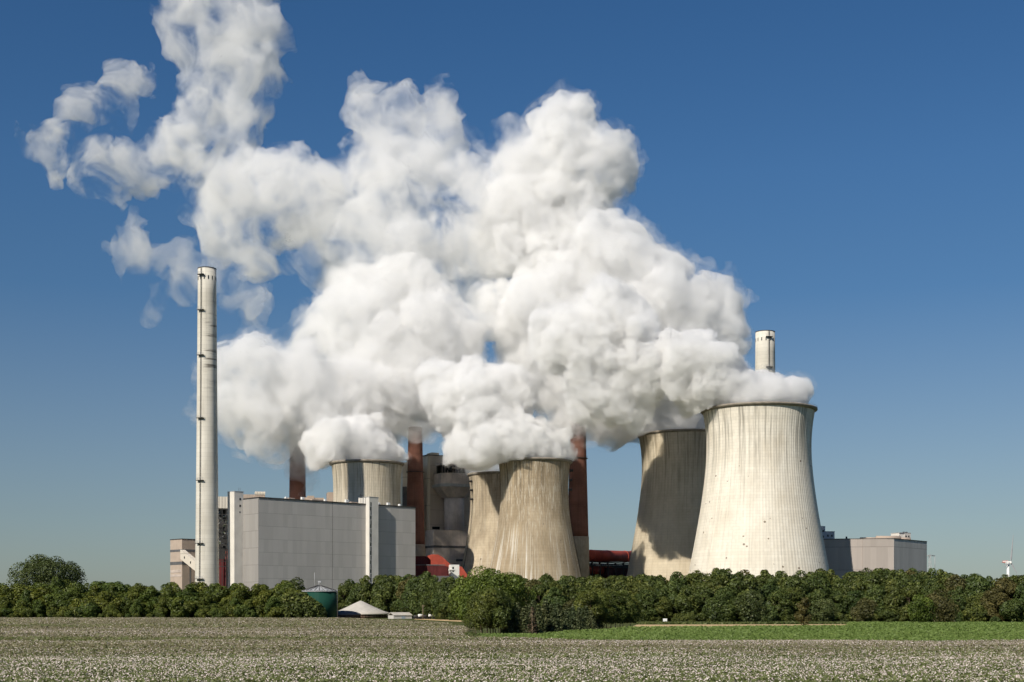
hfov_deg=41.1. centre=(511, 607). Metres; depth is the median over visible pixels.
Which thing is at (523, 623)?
spruce
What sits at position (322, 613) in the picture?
bush
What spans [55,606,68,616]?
bush
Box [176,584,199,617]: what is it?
hedge tree
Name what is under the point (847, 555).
industrial building
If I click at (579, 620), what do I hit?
spruce
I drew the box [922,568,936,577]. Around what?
broadleaf tree
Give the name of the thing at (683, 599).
broadleaf tree
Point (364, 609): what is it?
slurry store
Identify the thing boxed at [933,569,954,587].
broadleaf tree
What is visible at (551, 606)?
spruce
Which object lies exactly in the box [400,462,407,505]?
boiler annex
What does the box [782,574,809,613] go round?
broadleaf tree
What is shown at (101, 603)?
hedge tree
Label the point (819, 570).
broadleaf tree
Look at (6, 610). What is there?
bush
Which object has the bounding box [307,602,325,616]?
bush
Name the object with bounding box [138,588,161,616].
hedge tree
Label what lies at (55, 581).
hedge tree
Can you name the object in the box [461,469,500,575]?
cooling tower
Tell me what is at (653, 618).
bush
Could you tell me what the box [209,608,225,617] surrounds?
bush
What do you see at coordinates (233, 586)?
hedge tree
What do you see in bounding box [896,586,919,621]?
broadleaf tree
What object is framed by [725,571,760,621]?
broadleaf tree
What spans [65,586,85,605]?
hedge tree
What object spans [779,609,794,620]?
bush
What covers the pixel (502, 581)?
round tree
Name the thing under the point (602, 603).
copse tree
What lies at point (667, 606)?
broadleaf tree
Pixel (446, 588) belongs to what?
broadleaf tree
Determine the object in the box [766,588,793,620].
broadleaf tree
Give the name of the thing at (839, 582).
broadleaf tree
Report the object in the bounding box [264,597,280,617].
hedge tree
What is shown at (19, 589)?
hedge tree
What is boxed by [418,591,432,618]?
broadleaf tree
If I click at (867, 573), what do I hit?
broadleaf tree
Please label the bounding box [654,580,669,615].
broadleaf tree
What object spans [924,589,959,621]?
bushy tree
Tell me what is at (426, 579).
broadleaf tree
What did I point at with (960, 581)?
broadleaf tree
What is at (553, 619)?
spruce
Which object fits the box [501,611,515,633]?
spruce
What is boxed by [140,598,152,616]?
hedge tree
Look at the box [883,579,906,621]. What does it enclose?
broadleaf tree
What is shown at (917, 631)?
beet crop
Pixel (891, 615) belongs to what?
bush
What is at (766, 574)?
broadleaf tree
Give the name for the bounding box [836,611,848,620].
bush
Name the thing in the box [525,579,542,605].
broadleaf tree
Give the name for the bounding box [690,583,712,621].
broadleaf tree
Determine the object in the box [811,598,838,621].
bushy tree
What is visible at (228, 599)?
hedge tree
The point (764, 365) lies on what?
concrete chimney
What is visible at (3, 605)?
hedge tree
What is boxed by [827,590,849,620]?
broadleaf tree
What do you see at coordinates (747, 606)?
bushy tree
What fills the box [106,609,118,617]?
bush
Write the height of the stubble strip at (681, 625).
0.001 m
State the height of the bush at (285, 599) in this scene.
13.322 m
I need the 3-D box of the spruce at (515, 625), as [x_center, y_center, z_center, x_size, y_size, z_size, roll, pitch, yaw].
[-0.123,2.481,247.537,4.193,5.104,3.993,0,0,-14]
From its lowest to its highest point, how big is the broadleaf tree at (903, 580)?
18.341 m
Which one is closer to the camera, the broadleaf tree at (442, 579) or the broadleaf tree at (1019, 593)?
the broadleaf tree at (1019, 593)
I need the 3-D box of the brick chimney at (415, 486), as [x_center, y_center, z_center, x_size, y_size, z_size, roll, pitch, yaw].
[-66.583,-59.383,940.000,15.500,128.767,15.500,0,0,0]
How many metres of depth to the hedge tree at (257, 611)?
628.17 m
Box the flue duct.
[415,554,450,580]
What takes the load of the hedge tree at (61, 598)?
on the ground at (626, 624)
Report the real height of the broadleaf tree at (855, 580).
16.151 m
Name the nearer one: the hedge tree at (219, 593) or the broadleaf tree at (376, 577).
the hedge tree at (219, 593)
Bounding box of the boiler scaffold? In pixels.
[218,496,227,586]
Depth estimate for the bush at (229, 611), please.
617.04 m
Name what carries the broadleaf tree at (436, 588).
on the ground at (626, 624)
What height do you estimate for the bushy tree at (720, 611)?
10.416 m
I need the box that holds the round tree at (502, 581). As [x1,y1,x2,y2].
[456,565,536,616]
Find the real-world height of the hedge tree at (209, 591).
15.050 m
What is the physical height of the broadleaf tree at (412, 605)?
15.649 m
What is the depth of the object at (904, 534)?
930.41 m
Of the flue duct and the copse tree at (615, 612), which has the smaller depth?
the copse tree at (615, 612)
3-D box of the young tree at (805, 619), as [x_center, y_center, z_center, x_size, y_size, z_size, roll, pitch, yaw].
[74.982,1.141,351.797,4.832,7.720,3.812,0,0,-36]
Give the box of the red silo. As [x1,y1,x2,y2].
[219,549,227,588]
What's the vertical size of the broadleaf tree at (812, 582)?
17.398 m
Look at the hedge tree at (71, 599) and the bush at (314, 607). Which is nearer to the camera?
the bush at (314, 607)
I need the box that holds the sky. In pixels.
[0,0,1023,592]
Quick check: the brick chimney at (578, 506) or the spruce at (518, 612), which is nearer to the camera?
the spruce at (518, 612)
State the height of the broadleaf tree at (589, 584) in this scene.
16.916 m
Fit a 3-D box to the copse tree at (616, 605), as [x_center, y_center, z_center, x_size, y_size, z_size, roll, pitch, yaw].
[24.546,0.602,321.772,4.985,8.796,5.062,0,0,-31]
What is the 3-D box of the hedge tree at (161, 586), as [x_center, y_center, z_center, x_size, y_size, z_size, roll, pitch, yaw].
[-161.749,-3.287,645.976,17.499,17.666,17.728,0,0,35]
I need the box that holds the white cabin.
[448,565,458,578]
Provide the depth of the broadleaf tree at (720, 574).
449.25 m
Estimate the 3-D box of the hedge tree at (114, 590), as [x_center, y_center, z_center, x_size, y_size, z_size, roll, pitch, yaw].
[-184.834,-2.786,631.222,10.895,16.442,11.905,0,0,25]
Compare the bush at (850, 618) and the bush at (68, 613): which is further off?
the bush at (68, 613)
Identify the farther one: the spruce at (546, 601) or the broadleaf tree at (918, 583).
the broadleaf tree at (918, 583)
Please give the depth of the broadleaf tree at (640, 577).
459.95 m
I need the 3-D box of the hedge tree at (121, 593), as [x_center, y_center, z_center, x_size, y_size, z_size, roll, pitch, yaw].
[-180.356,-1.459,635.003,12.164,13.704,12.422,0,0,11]
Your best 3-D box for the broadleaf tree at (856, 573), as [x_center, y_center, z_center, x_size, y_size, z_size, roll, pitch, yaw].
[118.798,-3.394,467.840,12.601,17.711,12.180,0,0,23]
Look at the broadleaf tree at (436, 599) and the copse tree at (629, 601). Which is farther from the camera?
the broadleaf tree at (436, 599)
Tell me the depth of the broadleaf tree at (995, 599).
427.45 m
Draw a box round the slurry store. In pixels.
[339,601,389,617]
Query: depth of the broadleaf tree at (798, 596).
443.76 m
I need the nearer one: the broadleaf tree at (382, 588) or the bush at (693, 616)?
the bush at (693, 616)
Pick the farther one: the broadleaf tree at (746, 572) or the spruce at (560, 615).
the broadleaf tree at (746, 572)
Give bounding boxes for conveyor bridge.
[180,550,194,583]
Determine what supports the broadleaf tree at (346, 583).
on the ground at (626, 624)
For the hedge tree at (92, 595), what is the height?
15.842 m
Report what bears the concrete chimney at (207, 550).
on the ground at (626, 624)
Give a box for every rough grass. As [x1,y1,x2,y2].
[459,632,671,639]
[636,621,850,624]
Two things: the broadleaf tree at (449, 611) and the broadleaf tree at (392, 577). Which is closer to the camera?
the broadleaf tree at (449, 611)
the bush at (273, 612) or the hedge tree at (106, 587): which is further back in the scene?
the hedge tree at (106, 587)
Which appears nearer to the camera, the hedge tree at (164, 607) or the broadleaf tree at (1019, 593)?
the broadleaf tree at (1019, 593)
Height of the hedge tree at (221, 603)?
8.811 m
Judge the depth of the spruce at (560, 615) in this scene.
275.68 m
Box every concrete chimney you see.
[195,266,218,585]
[755,330,775,401]
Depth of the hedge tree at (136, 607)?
621.38 m
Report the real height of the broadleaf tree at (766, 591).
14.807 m
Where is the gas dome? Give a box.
[338,611,360,617]
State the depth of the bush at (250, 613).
613.61 m
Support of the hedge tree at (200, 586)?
on the ground at (626, 624)
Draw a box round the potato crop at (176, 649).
[0,617,1023,681]
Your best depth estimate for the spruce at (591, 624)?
300.80 m
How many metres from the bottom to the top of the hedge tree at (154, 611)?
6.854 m
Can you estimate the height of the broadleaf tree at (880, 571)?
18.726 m
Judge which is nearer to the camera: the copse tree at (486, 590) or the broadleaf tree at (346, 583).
the copse tree at (486, 590)
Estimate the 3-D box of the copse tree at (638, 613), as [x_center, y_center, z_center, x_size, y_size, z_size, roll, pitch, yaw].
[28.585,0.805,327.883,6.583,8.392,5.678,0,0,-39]
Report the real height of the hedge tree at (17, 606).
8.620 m
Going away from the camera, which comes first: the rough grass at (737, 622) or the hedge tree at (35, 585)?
the rough grass at (737, 622)
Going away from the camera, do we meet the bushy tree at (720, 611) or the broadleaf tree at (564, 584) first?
the bushy tree at (720, 611)
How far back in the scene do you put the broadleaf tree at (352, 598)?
678.21 m
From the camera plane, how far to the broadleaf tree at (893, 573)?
459.83 m
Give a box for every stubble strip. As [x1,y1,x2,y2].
[417,619,460,621]
[635,624,846,626]
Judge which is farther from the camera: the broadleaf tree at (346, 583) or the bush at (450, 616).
the broadleaf tree at (346, 583)
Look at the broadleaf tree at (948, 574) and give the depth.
470.10 m
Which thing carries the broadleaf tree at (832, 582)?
on the ground at (626, 624)
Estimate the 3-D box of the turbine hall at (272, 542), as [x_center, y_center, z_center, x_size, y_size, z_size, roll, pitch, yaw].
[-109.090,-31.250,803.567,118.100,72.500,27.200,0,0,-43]
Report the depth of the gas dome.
607.79 m
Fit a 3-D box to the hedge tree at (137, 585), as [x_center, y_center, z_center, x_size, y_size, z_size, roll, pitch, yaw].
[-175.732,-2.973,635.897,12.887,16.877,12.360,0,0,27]
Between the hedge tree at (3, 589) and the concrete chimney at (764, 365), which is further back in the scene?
the concrete chimney at (764, 365)
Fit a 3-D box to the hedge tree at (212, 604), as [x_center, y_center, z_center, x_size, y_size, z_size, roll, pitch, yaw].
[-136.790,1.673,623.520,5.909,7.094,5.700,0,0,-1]
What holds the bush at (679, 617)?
on the ground at (626, 624)
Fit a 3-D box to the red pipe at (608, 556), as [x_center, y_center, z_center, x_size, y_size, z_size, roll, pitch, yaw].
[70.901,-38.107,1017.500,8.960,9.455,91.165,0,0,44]
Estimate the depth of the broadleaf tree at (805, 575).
468.93 m
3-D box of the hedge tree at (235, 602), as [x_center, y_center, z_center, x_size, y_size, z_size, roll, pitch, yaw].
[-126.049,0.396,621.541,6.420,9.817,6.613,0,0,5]
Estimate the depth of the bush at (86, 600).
617.25 m
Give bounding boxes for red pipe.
[589,550,630,562]
[589,565,611,573]
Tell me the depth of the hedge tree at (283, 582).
647.71 m
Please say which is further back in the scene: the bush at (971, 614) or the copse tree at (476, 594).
the bush at (971, 614)
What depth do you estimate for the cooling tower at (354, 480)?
868.99 m
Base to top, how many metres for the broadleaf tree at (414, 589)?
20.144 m
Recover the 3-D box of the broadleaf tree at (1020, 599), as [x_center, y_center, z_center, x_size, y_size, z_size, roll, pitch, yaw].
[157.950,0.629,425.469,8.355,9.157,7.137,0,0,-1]
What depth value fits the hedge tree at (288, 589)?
626.22 m
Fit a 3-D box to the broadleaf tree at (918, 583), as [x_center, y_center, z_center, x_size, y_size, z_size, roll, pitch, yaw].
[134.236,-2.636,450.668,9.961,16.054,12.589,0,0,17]
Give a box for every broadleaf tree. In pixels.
[290,576,305,589]
[337,586,350,607]
[338,580,354,601]
[338,594,344,610]
[345,582,361,606]
[357,575,377,604]
[371,576,398,611]
[373,574,389,609]
[387,576,399,611]
[389,575,402,581]
[389,581,400,611]
[395,574,411,611]
[395,575,417,611]
[400,579,415,611]
[404,574,426,614]
[404,590,418,617]
[415,571,439,618]
[418,577,437,616]
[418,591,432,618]
[430,593,447,619]
[431,581,443,618]
[436,577,449,585]
[437,576,458,619]
[446,597,459,619]
[448,575,484,622]
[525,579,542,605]
[529,584,546,606]
[537,577,549,598]
[540,573,554,588]
[541,587,568,611]
[542,582,569,602]
[553,580,570,599]
[561,598,574,609]
[562,575,577,596]
[568,577,587,596]
[571,587,587,598]
[586,574,608,589]
[591,577,613,591]
[601,586,617,595]
[608,575,625,587]
[610,581,628,591]
[624,576,639,593]
[628,574,650,587]
[632,583,654,620]
[633,589,663,622]
[643,575,660,590]
[649,596,674,621]
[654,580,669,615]
[666,571,688,620]
[667,581,685,619]
[674,585,702,621]
[685,572,708,621]
[686,579,704,621]
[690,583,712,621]
[706,579,723,619]
[708,568,726,620]
[708,568,735,594]
[711,586,737,618]
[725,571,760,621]
[727,569,759,587]
[736,589,764,620]
[753,569,782,605]
[760,579,778,619]
[762,571,782,583]
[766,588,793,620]
[778,576,793,586]
[780,587,810,620]
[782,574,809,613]
[794,570,810,580]
[801,571,835,620]
[806,589,825,620]
[811,568,829,586]
[827,569,842,580]
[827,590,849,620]
[830,580,840,602]
[833,577,846,589]
[841,575,867,602]
[842,571,863,581]
[845,572,863,620]
[845,590,865,621]
[852,567,872,574]
[862,568,888,620]
[862,573,886,603]
[863,568,888,621]
[863,584,888,620]
[882,570,907,599]
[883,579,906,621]
[887,569,913,621]
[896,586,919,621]
[904,575,930,600]
[905,570,917,620]
[910,573,932,587]
[916,571,933,578]
[920,578,946,613]
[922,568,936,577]
[924,588,945,620]
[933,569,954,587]
[937,571,956,580]
[937,577,950,620]
[944,574,967,618]
[947,586,972,620]
[962,573,982,595]
[963,575,990,620]
[965,592,992,620]
[980,588,1008,621]
[986,576,992,620]
[990,577,1017,621]
[992,574,1014,592]
[1008,575,1023,595]
[1010,595,1023,621]
[1012,577,1023,600]
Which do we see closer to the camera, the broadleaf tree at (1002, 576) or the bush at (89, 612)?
the broadleaf tree at (1002, 576)
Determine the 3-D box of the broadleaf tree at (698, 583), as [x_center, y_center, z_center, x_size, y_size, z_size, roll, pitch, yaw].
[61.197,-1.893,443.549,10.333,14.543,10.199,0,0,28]
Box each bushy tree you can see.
[702,591,736,621]
[733,590,767,621]
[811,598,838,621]
[850,597,877,621]
[907,593,937,621]
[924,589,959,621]
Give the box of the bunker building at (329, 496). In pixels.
[243,491,332,500]
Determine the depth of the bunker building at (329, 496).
912.99 m
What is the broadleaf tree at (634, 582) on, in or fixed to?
on the ground at (626, 624)
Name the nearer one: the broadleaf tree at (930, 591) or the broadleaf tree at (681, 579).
the broadleaf tree at (930, 591)
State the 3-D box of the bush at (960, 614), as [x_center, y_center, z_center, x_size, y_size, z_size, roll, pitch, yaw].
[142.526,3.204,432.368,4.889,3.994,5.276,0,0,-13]
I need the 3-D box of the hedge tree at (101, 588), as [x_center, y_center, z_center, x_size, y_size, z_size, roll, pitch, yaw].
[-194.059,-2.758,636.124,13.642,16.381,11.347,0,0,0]
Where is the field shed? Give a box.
[388,612,411,618]
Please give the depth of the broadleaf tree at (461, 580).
445.52 m
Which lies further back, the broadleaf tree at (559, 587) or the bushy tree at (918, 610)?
the broadleaf tree at (559, 587)
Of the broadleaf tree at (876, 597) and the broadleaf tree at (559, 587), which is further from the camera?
the broadleaf tree at (559, 587)
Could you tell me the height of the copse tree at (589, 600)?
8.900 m
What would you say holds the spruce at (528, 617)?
on the ground at (626, 624)
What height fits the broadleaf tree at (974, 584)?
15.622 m
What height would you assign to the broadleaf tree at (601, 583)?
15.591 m
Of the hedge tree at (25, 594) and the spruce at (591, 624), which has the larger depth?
the hedge tree at (25, 594)
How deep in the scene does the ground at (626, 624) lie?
395.53 m
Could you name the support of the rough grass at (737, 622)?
on the ground at (626, 624)
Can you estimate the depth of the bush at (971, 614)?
427.17 m
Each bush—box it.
[0,608,14,616]
[9,611,18,617]
[19,608,32,616]
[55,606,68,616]
[63,610,75,616]
[68,597,95,617]
[75,602,99,617]
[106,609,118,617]
[156,612,165,616]
[167,596,188,617]
[177,600,195,616]
[198,609,209,617]
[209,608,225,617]
[222,604,238,616]
[233,604,250,616]
[245,609,255,616]
[266,607,281,617]
[278,590,310,617]
[290,595,314,617]
[299,598,321,617]
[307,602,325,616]
[314,607,326,617]
[437,613,444,619]
[447,609,457,619]
[636,607,649,621]
[647,614,662,621]
[671,613,685,621]
[684,612,697,621]
[757,605,777,621]
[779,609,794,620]
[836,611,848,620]
[848,611,857,621]
[865,613,880,621]
[878,609,899,621]
[899,616,905,621]
[955,611,967,621]
[961,604,989,621]
[990,616,1000,621]
[999,599,1023,621]
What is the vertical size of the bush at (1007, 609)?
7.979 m
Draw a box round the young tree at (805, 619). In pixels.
[794,597,812,624]
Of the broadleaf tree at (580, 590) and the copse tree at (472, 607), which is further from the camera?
the broadleaf tree at (580, 590)
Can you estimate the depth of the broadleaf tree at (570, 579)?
486.22 m
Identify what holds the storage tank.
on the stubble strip
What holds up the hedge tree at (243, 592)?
on the ground at (626, 624)
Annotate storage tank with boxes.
[301,573,337,617]
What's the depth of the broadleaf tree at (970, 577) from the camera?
447.57 m
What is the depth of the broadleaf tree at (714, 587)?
441.56 m
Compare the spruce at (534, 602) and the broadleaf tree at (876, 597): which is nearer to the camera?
the spruce at (534, 602)
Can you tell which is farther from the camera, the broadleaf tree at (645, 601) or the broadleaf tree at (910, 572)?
the broadleaf tree at (910, 572)
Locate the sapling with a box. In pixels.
[475,606,485,632]
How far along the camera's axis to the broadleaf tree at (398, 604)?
636.00 m
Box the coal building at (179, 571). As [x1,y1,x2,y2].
[170,539,194,591]
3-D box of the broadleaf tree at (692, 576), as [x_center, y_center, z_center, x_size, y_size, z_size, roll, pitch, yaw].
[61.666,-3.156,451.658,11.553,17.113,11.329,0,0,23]
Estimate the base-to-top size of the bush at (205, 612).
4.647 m
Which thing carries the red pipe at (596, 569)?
on the pipe trestle
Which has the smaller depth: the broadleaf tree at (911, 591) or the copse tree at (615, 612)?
the copse tree at (615, 612)
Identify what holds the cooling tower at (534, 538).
on the ground at (626, 624)
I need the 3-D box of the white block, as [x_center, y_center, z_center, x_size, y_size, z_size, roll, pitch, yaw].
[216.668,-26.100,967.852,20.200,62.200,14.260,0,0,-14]
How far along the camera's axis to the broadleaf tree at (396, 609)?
667.18 m
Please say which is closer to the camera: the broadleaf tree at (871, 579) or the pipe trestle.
the broadleaf tree at (871, 579)
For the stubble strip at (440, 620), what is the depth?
511.76 m
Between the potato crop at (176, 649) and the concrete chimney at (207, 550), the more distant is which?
the concrete chimney at (207, 550)
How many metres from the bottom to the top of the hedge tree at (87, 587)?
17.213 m
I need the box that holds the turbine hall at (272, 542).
[228,488,415,589]
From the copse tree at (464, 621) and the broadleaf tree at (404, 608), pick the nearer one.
the copse tree at (464, 621)
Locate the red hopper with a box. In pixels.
[459,566,466,578]
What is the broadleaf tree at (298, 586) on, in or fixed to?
on the ground at (626, 624)
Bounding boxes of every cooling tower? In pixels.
[329,457,403,505]
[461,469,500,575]
[490,455,581,580]
[627,427,705,583]
[688,400,829,580]
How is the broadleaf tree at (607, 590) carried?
on the ground at (626, 624)
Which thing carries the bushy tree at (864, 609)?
on the beet field
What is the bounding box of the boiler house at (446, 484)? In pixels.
[406,452,483,565]
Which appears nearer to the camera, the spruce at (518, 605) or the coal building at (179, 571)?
the spruce at (518, 605)
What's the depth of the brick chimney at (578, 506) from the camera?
949.33 m
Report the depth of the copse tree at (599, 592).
319.02 m
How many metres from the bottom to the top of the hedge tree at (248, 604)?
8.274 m
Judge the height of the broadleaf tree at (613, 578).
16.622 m
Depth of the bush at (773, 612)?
433.91 m
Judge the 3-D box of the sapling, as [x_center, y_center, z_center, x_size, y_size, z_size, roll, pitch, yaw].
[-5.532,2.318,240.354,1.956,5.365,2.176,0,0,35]
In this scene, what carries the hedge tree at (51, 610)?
on the ground at (626, 624)
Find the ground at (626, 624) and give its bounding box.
[366,618,706,632]
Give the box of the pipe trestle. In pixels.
[589,561,628,577]
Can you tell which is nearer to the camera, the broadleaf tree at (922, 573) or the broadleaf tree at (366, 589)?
the broadleaf tree at (922, 573)
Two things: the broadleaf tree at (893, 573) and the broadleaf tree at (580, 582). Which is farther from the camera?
the broadleaf tree at (580, 582)
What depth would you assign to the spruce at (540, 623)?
249.81 m
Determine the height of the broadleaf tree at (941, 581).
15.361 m
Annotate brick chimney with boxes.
[288,424,306,498]
[406,427,424,555]
[568,421,589,577]
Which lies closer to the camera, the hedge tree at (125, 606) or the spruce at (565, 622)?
the spruce at (565, 622)
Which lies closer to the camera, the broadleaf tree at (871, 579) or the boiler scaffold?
the broadleaf tree at (871, 579)
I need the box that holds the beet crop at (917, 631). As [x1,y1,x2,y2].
[478,621,1023,640]
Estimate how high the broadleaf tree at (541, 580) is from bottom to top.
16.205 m
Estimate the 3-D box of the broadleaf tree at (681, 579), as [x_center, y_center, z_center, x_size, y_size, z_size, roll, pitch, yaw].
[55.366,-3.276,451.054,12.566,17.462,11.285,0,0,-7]
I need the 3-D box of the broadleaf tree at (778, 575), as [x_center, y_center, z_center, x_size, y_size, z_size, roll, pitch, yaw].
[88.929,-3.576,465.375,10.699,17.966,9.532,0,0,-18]
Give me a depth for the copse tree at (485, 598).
239.68 m
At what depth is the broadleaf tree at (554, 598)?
467.04 m
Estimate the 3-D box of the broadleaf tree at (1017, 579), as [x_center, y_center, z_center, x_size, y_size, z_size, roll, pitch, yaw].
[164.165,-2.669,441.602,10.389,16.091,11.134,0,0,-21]
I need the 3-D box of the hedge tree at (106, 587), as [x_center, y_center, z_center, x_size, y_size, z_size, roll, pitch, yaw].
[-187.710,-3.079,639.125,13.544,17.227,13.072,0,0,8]
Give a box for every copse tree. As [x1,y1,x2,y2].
[463,599,473,632]
[464,597,484,634]
[468,591,486,632]
[472,588,498,629]
[475,587,508,632]
[488,588,511,629]
[502,596,515,629]
[572,589,608,612]
[573,590,603,620]
[574,596,594,611]
[586,593,613,625]
[601,595,617,627]
[609,591,627,627]
[617,591,636,626]
[621,594,642,625]
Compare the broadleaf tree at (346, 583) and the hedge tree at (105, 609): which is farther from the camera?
the broadleaf tree at (346, 583)
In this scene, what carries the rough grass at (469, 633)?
on the ground at (626, 624)
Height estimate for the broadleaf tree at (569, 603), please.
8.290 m
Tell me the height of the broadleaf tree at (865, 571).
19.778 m
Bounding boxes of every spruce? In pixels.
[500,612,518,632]
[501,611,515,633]
[508,604,521,631]
[516,602,521,617]
[516,606,531,633]
[517,605,531,632]
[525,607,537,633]
[527,602,536,632]
[531,600,536,612]
[531,606,547,632]
[541,599,554,628]
[541,603,550,630]
[546,604,561,631]
[546,607,560,631]
[556,604,564,630]
[561,610,572,629]
[569,606,582,629]
[573,610,585,629]
[575,607,586,629]
[582,606,589,627]
[585,611,596,628]
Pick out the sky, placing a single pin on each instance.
(489, 228)
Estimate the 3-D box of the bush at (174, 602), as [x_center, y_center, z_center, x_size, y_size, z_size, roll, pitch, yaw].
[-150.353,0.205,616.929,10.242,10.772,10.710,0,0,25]
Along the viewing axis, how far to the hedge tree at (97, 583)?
647.93 m
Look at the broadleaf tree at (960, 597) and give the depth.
435.82 m
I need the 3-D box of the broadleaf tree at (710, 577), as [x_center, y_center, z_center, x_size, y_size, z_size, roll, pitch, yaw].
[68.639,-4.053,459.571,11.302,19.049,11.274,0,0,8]
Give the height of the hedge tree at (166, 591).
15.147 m
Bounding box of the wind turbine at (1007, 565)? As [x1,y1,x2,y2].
[1002,540,1016,576]
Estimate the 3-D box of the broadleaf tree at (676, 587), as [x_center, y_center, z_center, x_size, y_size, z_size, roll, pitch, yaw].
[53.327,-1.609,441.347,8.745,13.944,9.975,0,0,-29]
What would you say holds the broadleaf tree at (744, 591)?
on the ground at (626, 624)
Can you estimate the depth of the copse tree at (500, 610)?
240.25 m
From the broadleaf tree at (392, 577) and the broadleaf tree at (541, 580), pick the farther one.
the broadleaf tree at (392, 577)
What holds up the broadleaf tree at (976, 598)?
on the ground at (626, 624)
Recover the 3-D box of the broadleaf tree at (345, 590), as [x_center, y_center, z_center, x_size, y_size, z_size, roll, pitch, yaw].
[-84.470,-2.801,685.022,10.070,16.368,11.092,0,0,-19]
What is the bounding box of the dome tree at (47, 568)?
[6,554,86,585]
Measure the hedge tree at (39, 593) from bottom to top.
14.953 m
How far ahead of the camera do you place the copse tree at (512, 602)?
245.47 m
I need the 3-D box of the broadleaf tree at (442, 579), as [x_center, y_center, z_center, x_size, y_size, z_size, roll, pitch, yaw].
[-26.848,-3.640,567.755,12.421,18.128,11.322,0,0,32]
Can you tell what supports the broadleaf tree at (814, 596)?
on the ground at (626, 624)
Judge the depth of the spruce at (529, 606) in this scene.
251.40 m
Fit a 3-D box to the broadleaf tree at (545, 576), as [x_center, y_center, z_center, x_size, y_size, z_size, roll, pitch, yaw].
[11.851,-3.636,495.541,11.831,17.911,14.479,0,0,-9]
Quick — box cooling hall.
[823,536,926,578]
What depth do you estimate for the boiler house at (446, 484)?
1005.31 m
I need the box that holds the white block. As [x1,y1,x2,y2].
[821,526,834,538]
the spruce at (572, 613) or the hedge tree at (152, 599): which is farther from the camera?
the hedge tree at (152, 599)
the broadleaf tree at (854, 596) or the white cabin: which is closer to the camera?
the broadleaf tree at (854, 596)
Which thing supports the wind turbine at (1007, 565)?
on the ground at (626, 624)
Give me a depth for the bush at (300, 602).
582.36 m
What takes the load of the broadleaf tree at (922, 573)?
on the ground at (626, 624)
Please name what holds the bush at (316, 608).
on the ground at (626, 624)
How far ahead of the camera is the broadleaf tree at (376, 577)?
678.47 m
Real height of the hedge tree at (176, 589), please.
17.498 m
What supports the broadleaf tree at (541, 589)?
on the ground at (626, 624)
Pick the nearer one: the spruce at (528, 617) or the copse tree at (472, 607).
the copse tree at (472, 607)
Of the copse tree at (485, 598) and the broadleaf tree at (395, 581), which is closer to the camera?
the copse tree at (485, 598)
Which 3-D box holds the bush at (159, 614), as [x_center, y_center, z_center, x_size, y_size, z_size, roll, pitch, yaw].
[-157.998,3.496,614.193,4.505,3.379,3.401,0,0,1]
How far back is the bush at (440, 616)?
551.21 m
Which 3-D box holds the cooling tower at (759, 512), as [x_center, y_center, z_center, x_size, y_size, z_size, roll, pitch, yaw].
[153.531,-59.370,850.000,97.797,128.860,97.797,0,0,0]
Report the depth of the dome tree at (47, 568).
691.99 m
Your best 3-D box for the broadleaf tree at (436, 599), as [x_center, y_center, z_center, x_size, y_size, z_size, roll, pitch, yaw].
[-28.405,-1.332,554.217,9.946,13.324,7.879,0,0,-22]
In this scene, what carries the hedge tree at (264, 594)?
on the ground at (626, 624)
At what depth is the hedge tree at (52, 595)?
626.80 m
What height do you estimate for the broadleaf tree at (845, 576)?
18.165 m
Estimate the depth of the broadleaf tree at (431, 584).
580.85 m
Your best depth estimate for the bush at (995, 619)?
423.61 m
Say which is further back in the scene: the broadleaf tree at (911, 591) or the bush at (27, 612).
the bush at (27, 612)
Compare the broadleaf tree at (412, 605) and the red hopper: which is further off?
the red hopper
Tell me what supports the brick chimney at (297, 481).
on the ground at (626, 624)
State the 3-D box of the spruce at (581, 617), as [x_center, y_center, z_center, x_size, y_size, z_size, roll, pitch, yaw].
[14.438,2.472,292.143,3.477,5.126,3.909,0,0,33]
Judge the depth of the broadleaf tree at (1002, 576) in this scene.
450.86 m
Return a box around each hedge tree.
[0,585,15,610]
[0,600,12,611]
[8,583,35,610]
[12,600,34,617]
[16,590,33,606]
[29,582,46,598]
[29,587,52,616]
[32,599,45,616]
[40,585,69,612]
[46,603,56,616]
[49,576,69,591]
[54,591,71,616]
[59,579,72,587]
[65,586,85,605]
[66,591,82,607]
[67,582,86,593]
[80,583,89,591]
[84,585,104,617]
[88,581,105,591]
[89,584,105,615]
[95,591,123,616]
[101,603,119,616]
[102,582,117,590]
[102,583,120,611]
[112,581,132,596]
[116,590,127,614]
[117,592,132,616]
[123,586,143,615]
[126,583,146,596]
[129,599,142,616]
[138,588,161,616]
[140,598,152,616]
[153,596,167,615]
[153,604,162,616]
[158,582,181,617]
[161,587,172,616]
[167,582,181,616]
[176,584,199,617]
[187,582,207,596]
[192,591,212,611]
[193,604,202,616]
[202,586,217,602]
[207,603,217,616]
[209,583,231,607]
[218,600,226,611]
[220,590,239,602]
[226,583,256,609]
[226,584,249,597]
[229,597,240,617]
[244,601,252,614]
[249,583,272,616]
[253,597,265,617]
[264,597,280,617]
[268,584,290,597]
[275,580,292,585]
[284,588,299,591]
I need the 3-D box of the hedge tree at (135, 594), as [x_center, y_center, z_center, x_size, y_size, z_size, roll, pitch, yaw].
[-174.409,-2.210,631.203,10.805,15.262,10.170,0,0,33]
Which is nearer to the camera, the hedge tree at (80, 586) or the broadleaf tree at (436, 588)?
the broadleaf tree at (436, 588)
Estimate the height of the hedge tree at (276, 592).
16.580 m

